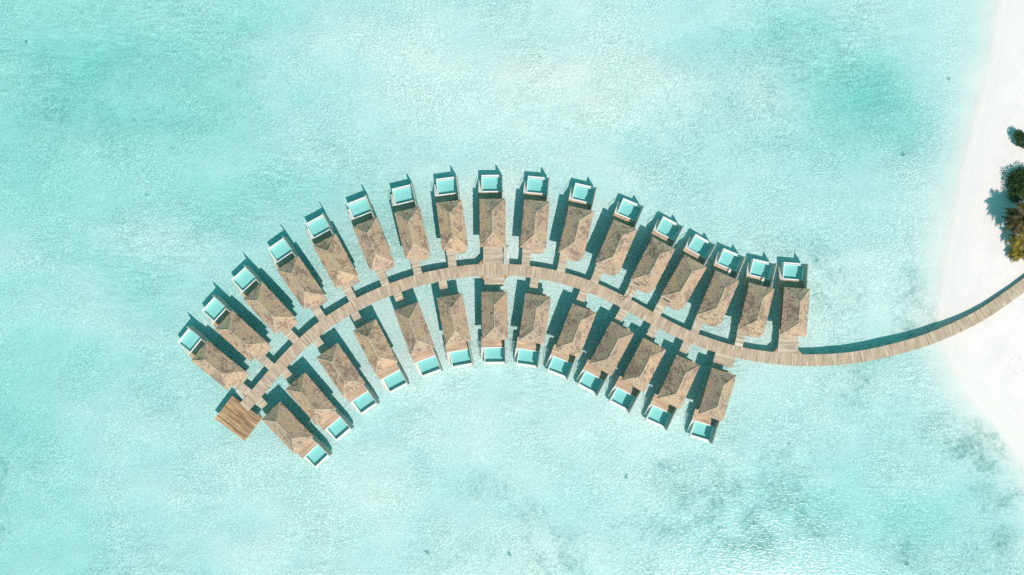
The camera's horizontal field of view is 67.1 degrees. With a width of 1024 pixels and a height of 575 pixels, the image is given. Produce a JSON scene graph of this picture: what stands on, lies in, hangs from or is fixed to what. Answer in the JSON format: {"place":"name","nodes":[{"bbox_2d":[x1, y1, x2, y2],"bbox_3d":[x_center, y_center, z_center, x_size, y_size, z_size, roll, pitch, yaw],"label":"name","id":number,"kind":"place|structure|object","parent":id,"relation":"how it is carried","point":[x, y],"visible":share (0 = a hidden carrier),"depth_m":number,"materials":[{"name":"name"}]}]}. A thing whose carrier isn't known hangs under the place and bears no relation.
{"place":"outdoors","nodes":[
{"label":"outdoors","id":0,"kind":"place"},
{"bbox_2d":[0,0,1023,574],"bbox_3d":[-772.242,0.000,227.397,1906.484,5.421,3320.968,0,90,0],"label":"seabed","id":1,"kind":"structure","parent":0,"point":[170,170],"depth_m":227.22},
{"bbox_2d":[177,326,250,395],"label":"water villa","id":2,"kind":"object","parent":1,"relation":"on","point":[204,353],"visible":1,"depth_m":220.44,"materials":[{"name":"brown wood"}]},
{"bbox_2d":[202,295,273,369],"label":"water villa","id":3,"kind":"object","parent":1,"relation":"on","point":[241,336],"visible":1,"depth_m":220.44,"materials":[{"name":"brown wood"}]},
{"bbox_2d":[215,396,261,440],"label":"sundeck","id":4,"kind":"object","parent":1,"relation":"on","point":[236,418],"visible":0.93,"depth_m":224.10,"materials":[{"name":"brown wood"}]},
{"bbox_2d":[232,265,298,343],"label":"water villa","id":5,"kind":"object","parent":1,"relation":"on","point":[268,307],"visible":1,"depth_m":220.43,"materials":[{"name":"brown wood"}]},
{"bbox_2d":[256,397,332,468],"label":"water villa","id":6,"kind":"object","parent":1,"relation":"on","point":[285,425],"visible":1,"depth_m":220.45,"materials":[{"name":"brown wood"}]},
{"bbox_2d":[268,236,327,320],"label":"water villa","id":7,"kind":"object","parent":1,"relation":"on","point":[300,281],"visible":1,"depth_m":220.43,"materials":[{"name":"brown wood"}]},
{"bbox_2d":[281,368,353,441],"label":"water villa","id":8,"kind":"object","parent":1,"relation":"on","point":[309,397],"visible":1,"depth_m":220.42,"materials":[{"name":"brown wood"}]},
{"bbox_2d":[306,213,359,301],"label":"water villa","id":9,"kind":"object","parent":1,"relation":"on","point":[334,258],"visible":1,"depth_m":220.42,"materials":[{"name":"brown wood"}]},
{"bbox_2d":[313,336,379,414],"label":"water villa","id":10,"kind":"object","parent":1,"relation":"on","point":[355,390],"visible":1,"depth_m":220.42,"materials":[{"name":"brown wood"}]},
{"bbox_2d":[347,195,393,285],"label":"water villa","id":11,"kind":"object","parent":1,"relation":"on","point":[372,241],"visible":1,"depth_m":220.42,"materials":[{"name":"brown wood"}]},
{"bbox_2d":[351,311,409,393],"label":"water villa","id":12,"kind":"object","parent":1,"relation":"on","point":[380,356],"visible":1,"depth_m":220.40,"materials":[{"name":"brown wood"}]},
{"bbox_2d":[390,183,430,274],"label":"water villa","id":13,"kind":"object","parent":1,"relation":"on","point":[412,232],"visible":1,"depth_m":220.41,"materials":[{"name":"brown wood"}]},
{"bbox_2d":[394,292,442,377],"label":"water villa","id":14,"kind":"object","parent":1,"relation":"on","point":[416,335],"visible":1,"depth_m":220.39,"materials":[{"name":"brown wood"}]},
{"bbox_2d":[434,175,467,267],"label":"water villa","id":15,"kind":"object","parent":1,"relation":"on","point":[449,206],"visible":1,"depth_m":220.43,"materials":[{"name":"brown wood"}]},
{"bbox_2d":[437,280,473,368],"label":"water villa","id":16,"kind":"object","parent":1,"relation":"on","point":[454,323],"visible":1,"depth_m":220.38,"materials":[{"name":"brown wood"}]},
{"bbox_2d":[478,174,505,263],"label":"water villa","id":17,"kind":"object","parent":1,"relation":"on","point":[492,215],"visible":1,"depth_m":220.55,"materials":[{"name":"brown wood"}]},
{"bbox_2d":[480,275,507,364],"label":"water villa","id":18,"kind":"object","parent":1,"relation":"on","point":[494,337],"visible":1,"depth_m":220.52,"materials":[{"name":"brown wood"}]},
{"bbox_2d":[514,278,550,368],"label":"water villa","id":19,"kind":"object","parent":1,"relation":"on","point":[531,337],"visible":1,"depth_m":220.41,"materials":[{"name":"brown wood"}]},
{"bbox_2d":[520,176,549,265],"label":"water villa","id":20,"kind":"object","parent":1,"relation":"on","point":[534,227],"visible":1,"depth_m":220.43,"materials":[{"name":"brown wood"}]},
{"bbox_2d":[546,290,595,379],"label":"water villa","id":21,"kind":"object","parent":1,"relation":"on","point":[566,351],"visible":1,"depth_m":220.41,"materials":[{"name":"brown wood"}]},
{"bbox_2d":[557,183,596,272],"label":"water villa","id":22,"kind":"object","parent":1,"relation":"on","point":[576,230],"visible":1,"depth_m":220.44,"materials":[{"name":"brown wood"}]},
{"bbox_2d":[577,308,633,396],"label":"water villa","id":23,"kind":"object","parent":1,"relation":"on","point":[600,366],"visible":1,"depth_m":220.43,"materials":[{"name":"brown wood"}]},
{"bbox_2d":[590,198,644,283],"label":"water villa","id":24,"kind":"object","parent":1,"relation":"on","point":[619,238],"visible":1,"depth_m":220.45,"materials":[{"name":"brown wood"}]},
{"bbox_2d":[239,264,1023,410],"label":"boardwalk","id":25,"kind":"structure","parent":1,"relation":"on","point":[333,318],"depth_m":224.00,"materials":[{"name":"brown wood"}]},
{"bbox_2d":[608,325,665,412],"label":"water villa","id":26,"kind":"object","parent":1,"relation":"on","point":[632,383],"visible":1,"depth_m":220.43,"materials":[{"name":"brown wood"}]},
{"bbox_2d":[624,216,683,298],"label":"water villa","id":27,"kind":"object","parent":1,"relation":"on","point":[655,258],"visible":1,"depth_m":220.45,"materials":[{"name":"brown wood"}]},
{"bbox_2d":[644,341,699,430],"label":"water villa","id":28,"kind":"object","parent":1,"relation":"on","point":[667,401],"visible":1,"depth_m":220.48,"materials":[{"name":"brown wood"}]},
{"bbox_2d":[653,234,716,315],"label":"water villa","id":29,"kind":"object","parent":1,"relation":"on","point":[696,253],"visible":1,"depth_m":220.48,"materials":[{"name":"brown wood"}]},
{"bbox_2d":[687,352,736,444],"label":"water villa","id":30,"kind":"object","parent":1,"relation":"on","point":[708,415],"visible":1,"depth_m":220.61,"materials":[{"name":"brown wood"}]},
{"bbox_2d":[691,248,745,333],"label":"water villa","id":31,"kind":"object","parent":1,"relation":"on","point":[716,300],"visible":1,"depth_m":220.50,"materials":[{"name":"brown wood"}]},
{"bbox_2d":[734,259,776,346],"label":"water villa","id":32,"kind":"object","parent":1,"relation":"on","point":[755,306],"visible":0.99,"depth_m":220.54,"materials":[{"name":"brown wood"}]},
{"bbox_2d":[773,262,809,353],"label":"water villa","id":33,"kind":"object","parent":1,"relation":"on","point":[795,291],"visible":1,"depth_m":220.77,"materials":[{"name":"brown wood"}]},
{"bbox_2d":[946,0,1023,447],"bbox_3d":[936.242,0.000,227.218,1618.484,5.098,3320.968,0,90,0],"label":"beach","id":34,"kind":"structure","parent":0,"point":[990,349],"depth_m":225.42,"materials":[{"name":"white sand"}]},
{"bbox_2d":[1001,211,1022,234],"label":"palm tree","id":35,"kind":"object","parent":34,"relation":"on","point":[1011,228],"visible":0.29,"depth_m":221.63,"materials":[{"name":"brown plant"}]},
{"bbox_2d":[1003,201,1023,233],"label":"palm tree","id":36,"kind":"object","parent":34,"relation":"on","point":[1017,218],"visible":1,"depth_m":218.25,"materials":[{"name":"brown plant"}]},
{"bbox_2d":[1005,164,1023,204],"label":"leafy tree","id":37,"kind":"object","parent":34,"relation":"on","point":[1017,184],"visible":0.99,"depth_m":222.25,"materials":[{"name":"green plant"}]},
{"bbox_2d":[1007,230,1023,250],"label":"palm tree","id":38,"kind":"object","parent":34,"relation":"on","point":[1017,241],"visible":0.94,"depth_m":221.50,"materials":[{"name":"yellow plant"}]},
{"bbox_2d":[1007,247,1023,262],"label":"palm tree","id":39,"kind":"object","parent":34,"relation":"on","point":[1016,254],"visible":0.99,"depth_m":223.00,"materials":[{"name":"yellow plant"}]},
{"bbox_2d":[1013,129,1023,148],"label":"shrub","id":40,"kind":"object","parent":34,"relation":"on","point":[1018,135],"visible":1,"depth_m":222.88,"materials":[{"name":"green plant"}]},
{"bbox_3d":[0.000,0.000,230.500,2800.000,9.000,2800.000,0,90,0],"label":"water","id":41,"kind":"structure","parent":0,"visible":0},
{"bbox_2d":[235,390,245,397],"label":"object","id":42,"kind":"structure","parent":41,"relation":"on","point":[242,394],"depth_m":225.07,"materials":[{"name":"white"}]},
{"bbox_2d":[504,248,508,263],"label":"water stairs","id":43,"kind":"structure","parent":41,"relation":"on","point":[506,254],"depth_m":225.09,"materials":[{"name":"white"}]}
]}

